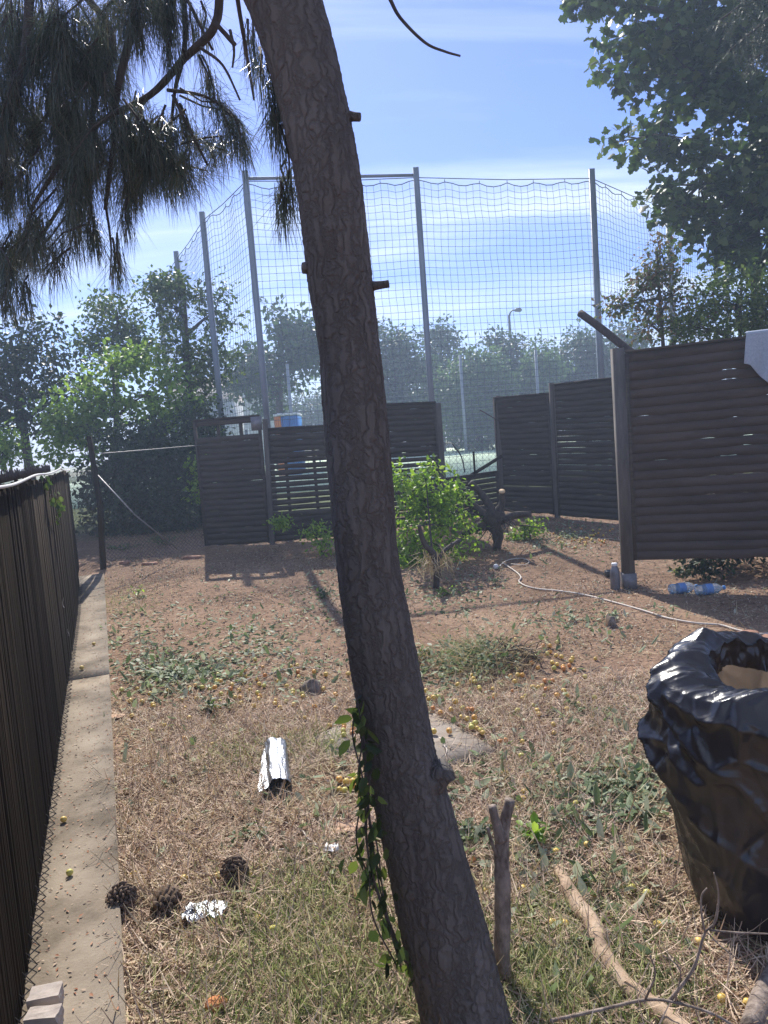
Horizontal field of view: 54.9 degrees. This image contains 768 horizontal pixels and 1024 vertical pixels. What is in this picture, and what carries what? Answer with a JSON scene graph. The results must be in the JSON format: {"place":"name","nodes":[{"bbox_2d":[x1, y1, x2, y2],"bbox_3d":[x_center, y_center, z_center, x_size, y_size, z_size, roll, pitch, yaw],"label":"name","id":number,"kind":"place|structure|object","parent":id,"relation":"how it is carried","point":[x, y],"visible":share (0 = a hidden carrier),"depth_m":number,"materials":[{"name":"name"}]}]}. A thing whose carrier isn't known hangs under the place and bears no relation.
{"place":"outdoors","nodes":[
{"label":"outdoors","id":0,"kind":"place"},
{"bbox_2d":[13,439,475,480],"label":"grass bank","id":1,"kind":"structure","parent":0,"point":[74,473],"depth_m":65.55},
{"bbox_2d":[0,0,767,471],"label":"sky","id":2,"kind":"structure","parent":0,"point":[516,102],"materials":[{"name":"blue"}]},
{"bbox_2d":[1,472,767,1023],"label":"ground","id":3,"kind":"structure","parent":0,"point":[599,560],"depth_m":6.41,"materials":[{"name":"soil"}]},
{"bbox_2d":[0,416,43,472],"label":"leafy bush","id":4,"kind":"object","parent":3,"relation":"on","point":[9,447],"visible":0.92,"depth_m":12.43,"materials":[{"name":"green plant"}]},
{"bbox_2d":[0,303,108,479],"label":"broadleaf tree","id":5,"kind":"object","parent":3,"relation":"on","point":[18,359],"visible":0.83,"depth_m":14.56,"materials":[{"name":"green plant"}]},
{"bbox_2d":[20,573,126,1023],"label":"concrete footing","id":6,"kind":"object","parent":3,"relation":"on","point":[85,955],"visible":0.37,"depth_m":2.93,"materials":[{"name":"concrete"}]},
{"bbox_2d":[0,464,82,1023],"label":"screen fence","id":7,"kind":"object","parent":6,"relation":"on","point":[39,579],"visible":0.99,"depth_m":3.08,"materials":[{"name":"metal"}]},
{"bbox_2d":[40,472,65,524],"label":"ivy sprig","id":8,"kind":"object","parent":7,"relation":"attached to","point":[58,503],"visible":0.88,"depth_m":5.42,"materials":[{"name":"green plant"}]},
{"bbox_2d":[23,1003,63,1023],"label":"brick","id":9,"kind":"object","parent":6,"relation":"on","point":[49,1014],"visible":1,"depth_m":2.04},
{"bbox_2d":[27,981,64,1010],"bbox_3d":[-0.973,1.401,2.128,0.091,0.053,0.062,-5,6,-11],"label":"brick","id":10,"kind":"object","parent":6,"relation":"on","point":[46,994],"visible":0.74,"depth_m":2.11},
{"bbox_2d":[33,586,118,1022],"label":"footing debris","id":11,"kind":"object","parent":6,"relation":"on","point":[91,993],"visible":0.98,"depth_m":3.07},
{"bbox_2d":[61,279,176,426],"bbox_3d":[-5.885,-2.631,16.921,2.479,5.163,2.173,-9,7,-39],"label":"broadleaf tree","id":12,"kind":"object","parent":3,"relation":"on","point":[128,329],"visible":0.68,"depth_m":16.45,"materials":[{"name":"green plant"}]},
{"bbox_2d":[105,881,138,913],"bbox_3d":[-0.942,1.386,2.647,0.109,0.116,0.113,-34,21,31],"label":"pine cone","id":13,"kind":"object","parent":3,"relation":"on","point":[121,891],"visible":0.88,"depth_m":2.62,"materials":[{"name":"plant"}]},
{"bbox_2d":[18,337,231,474],"bbox_3d":[-4.922,-1.484,13.856,3.977,3.568,2.173,-4,5,0],"label":"leafy bush","id":14,"kind":"object","parent":3,"relation":"on","point":[90,409],"visible":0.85,"depth_m":13.69,"materials":[{"name":"green plant"}]},
{"bbox_2d":[105,542,144,550],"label":"weed","id":15,"kind":"object","parent":3,"relation":"on","point":[115,547],"visible":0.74,"depth_m":11.23,"materials":[{"name":"green plant"}]},
{"bbox_2d":[67,436,203,580],"bbox_3d":[-3.454,-0.057,10.010,0.763,2.001,2.431,-1,6,29],"label":"chain link fence","id":16,"kind":"object","parent":3,"relation":"on","point":[101,548],"visible":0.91,"depth_m":9.99,"materials":[{"name":"metal"}]},
{"bbox_2d":[56,385,239,536],"bbox_3d":[-4.086,-0.876,12.808,3.236,2.614,2.249,-4,5,0],"label":"hedge","id":17,"kind":"object","parent":3,"relation":"on","point":[140,440],"visible":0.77,"depth_m":12.55,"materials":[{"name":"green plant"}]},
{"bbox_2d":[149,884,181,917],"bbox_3d":[-0.777,1.386,2.625,0.110,0.108,0.103,44,26,14],"label":"pine cone","id":18,"kind":"object","parent":3,"relation":"on","point":[160,902],"visible":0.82,"depth_m":2.60,"materials":[{"name":"plant"}]},
{"bbox_2d":[143,988,203,1004],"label":"twig","id":19,"kind":"object","parent":3,"relation":"on","point":[154,990],"visible":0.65,"depth_m":2.22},
{"bbox_2d":[146,658,223,681],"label":"weed","id":20,"kind":"object","parent":3,"relation":"on","point":[172,671],"visible":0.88,"depth_m":5.39,"materials":[{"name":"green plant"}]},
{"bbox_2d":[183,555,201,558],"bbox_3d":[-2.663,0.633,10.291,0.286,0.056,0.111,-3,6,13],"label":"soil clod","id":21,"kind":"object","parent":3,"relation":"on","point":[192,557],"visible":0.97,"depth_m":10.24,"materials":[{"name":"soil"}]},
{"bbox_2d":[130,260,258,496],"bbox_3d":[-3.958,-2.680,15.878,2.551,5.168,2.110,-4,5,0],"label":"broadleaf tree","id":22,"kind":"object","parent":3,"relation":"on","point":[167,289],"visible":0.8,"depth_m":15.55,"materials":[{"name":"green plant"}]},
{"bbox_2d":[177,451,216,504],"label":"leafy bush","id":23,"kind":"object","parent":3,"relation":"on","point":[194,483],"visible":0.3,"depth_m":12.02,"materials":[{"name":"green plant"}]},
{"bbox_2d":[165,377,244,441],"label":"tiled roof house","id":24,"kind":"structure","parent":3,"relation":"on","point":[238,408],"depth_m":44.07,"materials":[{"name":"tile"}]},
{"bbox_2d":[197,693,233,714],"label":"weed","id":25,"kind":"object","parent":3,"relation":"on","point":[210,703],"visible":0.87,"depth_m":4.61,"materials":[{"name":"green plant"}]},
{"bbox_2d":[205,995,226,1012],"bbox_3d":[-0.485,1.423,2.141,0.064,0.033,0.050,-4,5,0],"label":"clay shard","id":26,"kind":"object","parent":3,"relation":"on","point":[212,1000],"visible":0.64,"depth_m":2.13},
{"bbox_2d":[193,414,269,545],"bbox_3d":[-2.221,-0.449,10.847,1.001,1.874,0.072,-4,5,6],"label":"slatted fence","id":27,"kind":"object","parent":3,"relation":"on","point":[229,517],"visible":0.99,"depth_m":10.84,"materials":[{"name":"wood"}]},
{"bbox_2d":[250,416,262,430],"bbox_3d":[-1.841,-1.278,10.682,0.160,0.200,0.012,-4,5,0],"label":"board","id":28,"kind":"object","parent":27,"relation":"attached to","point":[256,423],"visible":1,"depth_m":10.68,"materials":[{"name":"grey metal"}]},
{"bbox_2d":[219,855,249,884],"bbox_3d":[-0.562,1.353,2.788,0.113,0.116,0.108,19,-11,-2],"label":"pine cone","id":29,"kind":"object","parent":3,"relation":"on","point":[233,863],"visible":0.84,"depth_m":2.75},
{"bbox_2d":[222,368,275,461],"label":"house","id":30,"kind":"structure","parent":3,"relation":"on","point":[248,427],"depth_m":51.58,"materials":[{"name":"tile"}]},
{"bbox_2d":[227,821,270,846],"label":"weed","id":31,"kind":"object","parent":3,"relation":"on","point":[245,829],"visible":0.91,"depth_m":3.04,"materials":[{"name":"green plant"}]},
{"bbox_2d":[0,0,512,1023],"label":"pine tree","id":32,"kind":"object","parent":3,"relation":"on","point":[444,932],"visible":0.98,"depth_m":1.91,"materials":[{"name":"green plant"}]},
{"bbox_2d":[334,691,414,987],"bbox_3d":[-0.032,0.843,1.866,0.149,0.770,0.136,0,7,36],"label":"climbing vine","id":33,"kind":"object","parent":32,"relation":"attached to","point":[369,877],"visible":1,"depth_m":1.86,"materials":[{"name":"green plant"}]},
{"bbox_2d":[213,293,319,469],"bbox_3d":[-4.294,-5.778,33.644,7.043,8.005,4.112,-3,6,12],"label":"maple tree","id":34,"kind":"object","parent":3,"relation":"on","point":[298,363],"visible":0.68,"depth_m":32.97,"materials":[{"name":"green plant"}]},
{"bbox_2d":[262,419,274,544],"bbox_3d":[-1.672,-0.335,10.778,0.122,2.030,0.119,-4,5,0],"label":"fence post","id":35,"kind":"object","parent":3,"relation":"on","point":[268,476],"visible":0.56,"depth_m":10.73,"materials":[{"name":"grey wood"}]},
{"bbox_2d":[258,737,291,793],"bbox_3d":[-0.551,1.258,3.679,0.160,0.116,0.465,-5,6,-10],"label":"foil package","id":36,"kind":"object","parent":3,"relation":"on","point":[278,754],"visible":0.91,"depth_m":3.64},
{"bbox_2d":[220,667,337,689],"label":"twig","id":37,"kind":"object","parent":3,"relation":"on","point":[274,672],"visible":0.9,"depth_m":5.25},
{"bbox_2d":[272,388,303,424],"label":"shrub","id":38,"kind":"object","parent":3,"relation":"on","point":[284,395],"depth_m":58.67,"materials":[{"name":"green plant"}]},
{"bbox_2d":[273,412,305,475],"bbox_3d":[-3.380,-2.424,26.767,0.802,2.232,1.950,-4,5,0],"label":"container","id":39,"kind":"object","parent":3,"relation":"on","point":[294,419],"visible":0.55,"depth_m":25.80,"materials":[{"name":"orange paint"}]},
{"bbox_2d":[262,509,334,556],"bbox_3d":[-1.022,0.325,9.903,0.707,0.723,1.196,-9,7,-42],"label":"leafy bush","id":40,"kind":"object","parent":3,"relation":"on","point":[284,523],"visible":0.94,"depth_m":9.85,"materials":[{"name":"green plant"}]},
{"bbox_2d":[268,425,332,541],"bbox_3d":[-1.228,-0.424,10.839,0.927,1.664,0.072,-5,5,-4],"label":"slatted fence","id":41,"kind":"object","parent":3,"relation":"on","point":[285,444],"visible":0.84,"depth_m":10.82,"materials":[{"name":"wood"}]},
{"bbox_2d":[280,819,320,850],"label":"twig","id":42,"kind":"object","parent":3,"relation":"on","point":[309,839],"visible":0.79,"depth_m":3.06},
{"bbox_2d":[286,387,322,432],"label":"shrub","id":43,"kind":"object","parent":3,"relation":"on","point":[311,418],"visible":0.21,"depth_m":62.15,"materials":[{"name":"green plant"}]},
{"bbox_2d":[299,678,321,694],"bbox_3d":[-0.480,1.155,4.888,0.163,0.132,0.217,-6,6,-17],"label":"rock","id":44,"kind":"object","parent":3,"relation":"on","point":[309,683],"visible":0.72,"depth_m":4.83,"materials":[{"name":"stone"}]},
{"bbox_2d":[314,588,328,598],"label":"weed","id":45,"kind":"object","parent":3,"relation":"on","point":[322,596],"visible":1,"depth_m":7.78,"materials":[{"name":"green plant"}]},
{"bbox_2d":[323,843,338,852],"bbox_3d":[-0.207,1.315,2.905,0.066,0.022,0.050,-4,5,0],"label":"plastic scrap","id":46,"kind":"object","parent":3,"relation":"on","point":[333,846],"visible":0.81,"depth_m":2.91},
{"bbox_2d":[316,721,355,757],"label":"rock","id":47,"kind":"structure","parent":3,"relation":"on","point":[338,742],"depth_m":4.04,"materials":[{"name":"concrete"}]},
{"bbox_2d":[314,316,406,418],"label":"broadleaf tree","id":48,"kind":"object","parent":3,"relation":"on","point":[383,357],"visible":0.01,"depth_m":42.75,"materials":[{"name":"green plant"}]},
{"bbox_2d":[126,350,605,461],"bbox_3d":[5.216,-5.274,35.010,33.617,5.044,5.928,-6,6,-14],"label":"court fence","id":49,"kind":"object","parent":3,"relation":"on","point":[462,394],"visible":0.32,"depth_m":37.52,"materials":[{"name":"metal"}]},
{"bbox_2d":[98,516,692,1014],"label":"weeds","id":50,"kind":"object","parent":3,"relation":"on","point":[598,796],"visible":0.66,"depth_m":3.60,"materials":[{"name":"green plant"}]},
{"bbox_2d":[386,401,442,527],"bbox_3d":[0.044,-0.687,11.085,1.613,1.916,0.072,-5,5,-5],"label":"slatted fence","id":51,"kind":"object","parent":3,"relation":"on","point":[410,435],"visible":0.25,"depth_m":11.07,"materials":[{"name":"wood"}]},
{"bbox_2d":[378,321,454,431],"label":"broadleaf tree","id":52,"kind":"object","parent":3,"relation":"on","point":[413,372],"visible":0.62,"depth_m":42.82,"materials":[{"name":"green plant"}]},
{"bbox_2d":[75,518,767,1023],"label":"dry needles","id":53,"kind":"object","parent":3,"relation":"on","point":[273,804],"depth_m":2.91,"materials":[{"name":"plant"}]},
{"bbox_2d":[179,897,230,921],"bbox_3d":[-0.626,1.378,2.580,0.168,0.029,0.130,-4,5,0],"label":"foil scrap","id":54,"kind":"object","parent":53,"relation":"on","point":[190,911],"visible":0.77,"depth_m":2.57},
{"bbox_2d":[550,872,767,1023],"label":"dead branch","id":55,"kind":"object","parent":53,"relation":"on","point":[669,999],"visible":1,"depth_m":1.88,"materials":[{"name":"wood"}]},
{"bbox_2d":[417,646,430,662],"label":"weed","id":56,"kind":"object","parent":3,"relation":"on","point":[424,650],"visible":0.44,"depth_m":5.40,"materials":[{"name":"green plant"}]},
{"bbox_2d":[98,572,766,1023],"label":"grass","id":57,"kind":"structure","parent":3,"relation":"on","point":[526,984],"depth_m":2.24,"materials":[{"name":"plant"}]},
{"bbox_2d":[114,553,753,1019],"bbox_3d":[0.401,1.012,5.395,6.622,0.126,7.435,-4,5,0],"label":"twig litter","id":58,"kind":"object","parent":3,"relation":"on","point":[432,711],"visible":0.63,"depth_m":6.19,"materials":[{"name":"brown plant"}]},
{"bbox_2d":[404,524,463,588],"bbox_3d":[0.559,0.500,7.837,0.747,0.766,0.514,-6,6,-18],"label":"sapling stump","id":59,"kind":"object","parent":3,"relation":"on","point":[435,563],"visible":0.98,"depth_m":7.80,"materials":[{"name":"wood"}]},
{"bbox_2d":[104,511,767,1023],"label":"wood chips","id":60,"kind":"object","parent":3,"relation":"on","point":[764,569],"visible":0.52,"depth_m":6.28,"materials":[{"name":"wood"}]},
{"bbox_2d":[392,453,489,568],"bbox_3d":[0.598,0.035,9.094,1.262,1.508,1.101,-9,7,-42],"label":"leafy bush","id":61,"kind":"object","parent":3,"relation":"on","point":[445,500],"visible":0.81,"depth_m":8.96,"materials":[{"name":"green plant"}]},
{"bbox_2d":[412,313,471,449],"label":"broadleaf tree","id":62,"kind":"object","parent":3,"relation":"on","point":[437,339],"visible":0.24,"depth_m":46.73,"materials":[{"name":"green plant"}]},
{"bbox_2d":[436,403,448,521],"bbox_3d":[0.886,-0.608,11.157,0.084,2.057,0.085,-4,5,0],"label":"fence post","id":63,"kind":"object","parent":3,"relation":"on","point":[440,433],"visible":0.47,"depth_m":11.07,"materials":[{"name":"grey metal"}]},
{"bbox_2d":[157,167,731,511],"bbox_3d":[1.465,-3.240,16.401,14.635,6.300,7.333,-4,5,0],"label":"ball stop net","id":64,"kind":"object","parent":3,"relation":"on","point":[595,270],"visible":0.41,"depth_m":13.47,"materials":[{"name":"metal"}]},
{"bbox_2d":[436,585,456,594],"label":"weed","id":65,"kind":"object","parent":3,"relation":"on","point":[441,591],"visible":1,"depth_m":7.52,"materials":[{"name":"green plant"}]},
{"bbox_2d":[429,713,499,765],"bbox_3d":[0.233,1.238,3.939,0.636,0.060,0.779,-5,6,-8],"label":"paving slab","id":66,"kind":"object","parent":3,"relation":"on","point":[478,744],"depth_m":3.85,"materials":[{"name":"concrete"}]},
{"bbox_2d":[446,471,499,520],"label":"slatted fence","id":67,"kind":"object","parent":3,"relation":"on","point":[490,485],"visible":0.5,"depth_m":11.61,"materials":[{"name":"wood"}]},
{"bbox_2d":[444,410,502,504],"bbox_3d":[1.465,-0.747,11.538,1.214,1.676,0.479,-7,6,-27],"label":"gap fence","id":68,"kind":"object","parent":3,"relation":"on","point":[481,468],"visible":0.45,"depth_m":11.51,"materials":[{"name":"metal"}]},
{"bbox_2d":[454,811,492,843],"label":"weed","id":69,"kind":"object","parent":3,"relation":"on","point":[485,819],"visible":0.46,"depth_m":2.95,"materials":[{"name":"green plant"}]},
{"bbox_2d":[422,340,529,453],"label":"willow tree","id":70,"kind":"object","parent":3,"relation":"on","point":[476,366],"visible":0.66,"depth_m":40.97,"materials":[{"name":"green plant"}]},
{"bbox_2d":[411,548,584,683],"bbox_3d":[0.661,0.913,5.253,1.649,1.178,1.511,-4,5,0],"label":"grass clump","id":71,"kind":"object","parent":3,"relation":"on","point":[459,651],"visible":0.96,"depth_m":5.05,"materials":[{"name":"green plant"}]},
{"bbox_2d":[454,481,542,550],"bbox_3d":[1.416,0.053,9.372,0.950,0.944,0.801,-8,6,-31],"label":"root stump","id":72,"kind":"object","parent":3,"relation":"on","point":[494,518],"visible":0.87,"depth_m":9.28,"materials":[{"name":"wood"}]},
{"bbox_2d":[496,396,503,511],"bbox_3d":[1.867,-0.811,11.886,0.093,2.093,0.202,0,7,38],"label":"fence post","id":73,"kind":"object","parent":3,"relation":"on","point":[500,465],"visible":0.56,"depth_m":11.85,"materials":[{"name":"wood"}]},
{"bbox_2d":[486,797,514,981],"bbox_3d":[0.352,1.129,2.154,0.103,0.596,0.057,-6,6,-21],"label":"forked stump","id":74,"kind":"object","parent":3,"relation":"on","point":[501,824],"visible":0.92,"depth_m":2.13,"materials":[{"name":"wood"}]},
{"bbox_2d":[508,308,521,338],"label":"street lamp","id":75,"kind":"object","parent":3,"relation":"on","point":[514,310],"visible":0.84,"depth_m":49.00,"materials":[{"name":"grey metal"}]},
{"bbox_2d":[472,324,563,394],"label":"broadleaf tree","id":76,"kind":"object","parent":3,"relation":"on","point":[513,352],"visible":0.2,"depth_m":45.06,"materials":[{"name":"green plant"}]},
{"bbox_2d":[493,392,553,514],"bbox_3d":[2.197,-0.900,11.571,1.028,1.871,0.072,1,8,44],"label":"slatted fence","id":77,"kind":"object","parent":3,"relation":"on","point":[518,432],"visible":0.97,"depth_m":11.53,"materials":[{"name":"wood"}]},
{"bbox_2d":[504,516,548,540],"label":"leafy bush","id":78,"kind":"object","parent":3,"relation":"on","point":[526,530],"visible":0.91,"depth_m":9.79,"materials":[{"name":"green plant"}]},
{"bbox_2d":[515,811,549,843],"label":"weed","id":79,"kind":"object","parent":3,"relation":"on","point":[537,831],"visible":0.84,"depth_m":2.87,"materials":[{"name":"green plant"}]},
{"bbox_2d":[513,328,580,430],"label":"willow tree","id":80,"kind":"object","parent":3,"relation":"on","point":[543,371],"visible":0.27,"depth_m":41.87,"materials":[{"name":"green plant"}]},
{"bbox_2d":[549,383,559,518],"bbox_3d":[2.559,-0.812,11.084,0.090,2.219,0.088,-4,5,0],"label":"fence post","id":81,"kind":"object","parent":3,"relation":"on","point":[551,391],"visible":0.56,"depth_m":11.04,"materials":[{"name":"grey wood"}]},
{"bbox_2d":[553,530,587,538],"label":"weed","id":82,"kind":"object","parent":3,"relation":"on","point":[572,533],"visible":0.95,"depth_m":9.83,"materials":[{"name":"green plant"}]},
{"bbox_2d":[539,317,619,441],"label":"broadleaf tree","id":83,"kind":"object","parent":3,"relation":"on","point":[574,349],"visible":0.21,"depth_m":44.56,"materials":[{"name":"green plant"}]},
{"bbox_2d":[552,377,618,520],"bbox_3d":[2.973,-0.884,10.655,0.072,2.027,1.175,-9,7,-43],"label":"slatted fence","id":84,"kind":"object","parent":3,"relation":"on","point":[590,460],"visible":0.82,"depth_m":10.69,"materials":[{"name":"wood"}]},
{"bbox_2d":[536,767,641,799],"bbox_3d":[0.911,1.209,3.298,0.445,0.086,0.275,-3,6,15],"label":"weed","id":85,"kind":"object","parent":3,"relation":"on","point":[597,777],"visible":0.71,"depth_m":3.26,"materials":[{"name":"green plant"}]},
{"bbox_2d":[595,610,616,616],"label":"weed","id":86,"kind":"object","parent":3,"relation":"on","point":[612,613],"visible":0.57,"depth_m":6.13,"materials":[{"name":"green plant"}]},
{"bbox_2d":[605,612,617,627],"bbox_3d":[1.802,0.870,5.901,0.105,0.156,0.110,-1,6,31],"label":"broken stump","id":87,"kind":"object","parent":3,"relation":"on","point":[610,620],"visible":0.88,"depth_m":5.88,"materials":[{"name":"grey wood"}]},
{"bbox_2d":[610,562,619,589],"bbox_3d":[2.248,0.623,7.206,0.094,0.258,0.094,-4,5,0],"label":"bottle","id":88,"kind":"object","parent":3,"relation":"on","point":[614,577],"visible":0.99,"depth_m":7.17,"materials":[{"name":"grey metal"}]},
{"bbox_2d":[554,864,689,1023],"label":"fallen log","id":89,"kind":"object","parent":3,"relation":"on","point":[597,935],"visible":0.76,"depth_m":2.17,"materials":[{"name":"wood"}]},
{"bbox_2d":[579,309,664,378],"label":"broadleaf tree","id":90,"kind":"object","parent":3,"relation":"on","point":[615,331],"visible":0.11,"depth_m":42.99,"materials":[{"name":"green plant"}]},
{"bbox_2d":[610,347,636,589],"bbox_3d":[2.302,-0.393,7.109,0.129,2.326,0.110,-4,5,0],"label":"fence post","id":91,"kind":"object","parent":3,"relation":"on","point":[628,576],"visible":0.89,"depth_m":7.07,"materials":[{"name":"grey metal"}]},
{"bbox_2d":[577,310,634,351],"bbox_3d":[2.518,-1.755,7.807,0.083,0.918,1.055,-9,7,-40],"label":"wooden pole","id":92,"kind":"object","parent":91,"relation":"attached to","point":[610,335],"visible":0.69,"depth_m":7.92,"materials":[{"name":"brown wood"}]},
{"bbox_2d":[624,336,767,559],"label":"slatted fence","id":93,"kind":"object","parent":91,"relation":"attached to","point":[684,398],"visible":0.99,"depth_m":6.82,"materials":[{"name":"wood"}]},
{"bbox_2d":[744,329,767,381],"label":"towel","id":94,"kind":"object","parent":93,"relation":"hanging from","point":[756,352],"visible":1,"depth_m":6.44,"materials":[{"name":"grey fabric"}]},
{"bbox_2d":[493,558,767,634],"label":"cable","id":95,"kind":"object","parent":3,"relation":"on","point":[495,566],"visible":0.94,"depth_m":6.60,"materials":[{"name":"white plastic"}]},
{"bbox_2d":[591,223,730,348],"bbox_3d":[3.733,-1.743,9.952,1.856,4.118,1.285,-4,5,0],"label":"leafy bush","id":96,"kind":"object","parent":3,"relation":"on","point":[655,279],"visible":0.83,"depth_m":9.74,"materials":[{"name":"green plant"}]},
{"bbox_2d":[558,0,767,472],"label":"maple tree","id":97,"kind":"object","parent":3,"relation":"on","point":[679,57],"visible":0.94,"depth_m":11.78,"materials":[{"name":"green plant"}]},
{"bbox_2d":[651,601,680,615],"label":"weed","id":98,"kind":"object","parent":3,"relation":"on","point":[667,612],"visible":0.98,"depth_m":6.07,"materials":[{"name":"green plant"}]},
{"bbox_2d":[668,582,696,593],"bbox_3d":[2.777,0.703,6.858,0.275,0.100,0.100,-5,6,-9],"label":"water bottle","id":99,"kind":"object","parent":3,"relation":"on","point":[681,588],"visible":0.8,"depth_m":6.82,"materials":[{"name":"blue plastic"}]},
{"bbox_2d":[637,627,767,940],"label":"rubbish bag","id":100,"kind":"object","parent":3,"relation":"on","point":[702,728],"visible":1,"depth_m":2.26,"materials":[{"name":"black plastic"}]},
{"bbox_2d":[694,583,725,594],"bbox_3d":[2.965,0.697,6.715,0.275,0.100,0.100,-5,5,-6],"label":"water bottle","id":101,"kind":"object","parent":3,"relation":"on","point":[707,589],"visible":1,"depth_m":6.67,"materials":[{"name":"blue plastic"}]},
{"bbox_2d":[653,232,767,473],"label":"leafy bush","id":102,"kind":"object","parent":3,"relation":"on","point":[742,322],"visible":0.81,"depth_m":9.33,"materials":[{"name":"green plant"}]},
{"bbox_2d":[666,493,767,580],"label":"bush","id":103,"kind":"object","parent":3,"relation":"on","point":[705,565],"visible":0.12,"depth_m":7.29,"materials":[{"name":"green plant"}]},
{"bbox_2d":[717,993,727,1004],"bbox_3d":[0.923,1.327,2.018,0.026,0.026,0.027,-30,-7,19],"label":"plum","id":104,"kind":"object","parent":3,"relation":"on","point":[719,996],"visible":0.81,"depth_m":2.01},
{"bbox_2d":[702,0,767,81],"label":"conifer tree","id":105,"kind":"object","parent":3,"relation":"on","point":[761,28],"visible":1,"depth_m":7.88,"materials":[{"name":"green plant"}]},
{"bbox_2d":[740,962,767,1023],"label":"rock","id":106,"kind":"object","parent":3,"relation":"on","point":[757,999],"visible":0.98,"depth_m":1.92,"materials":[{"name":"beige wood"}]},
{"bbox_2d":[70,434,751,508],"bbox_3d":[5.778,-3.181,39.418,48.000,0.168,45.000,-4,5,0],"label":"court","id":107,"kind":"object","parent":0,"point":[490,457],"visible":0.07,"depth_m":25.91,"materials":[{"name":"paint"}]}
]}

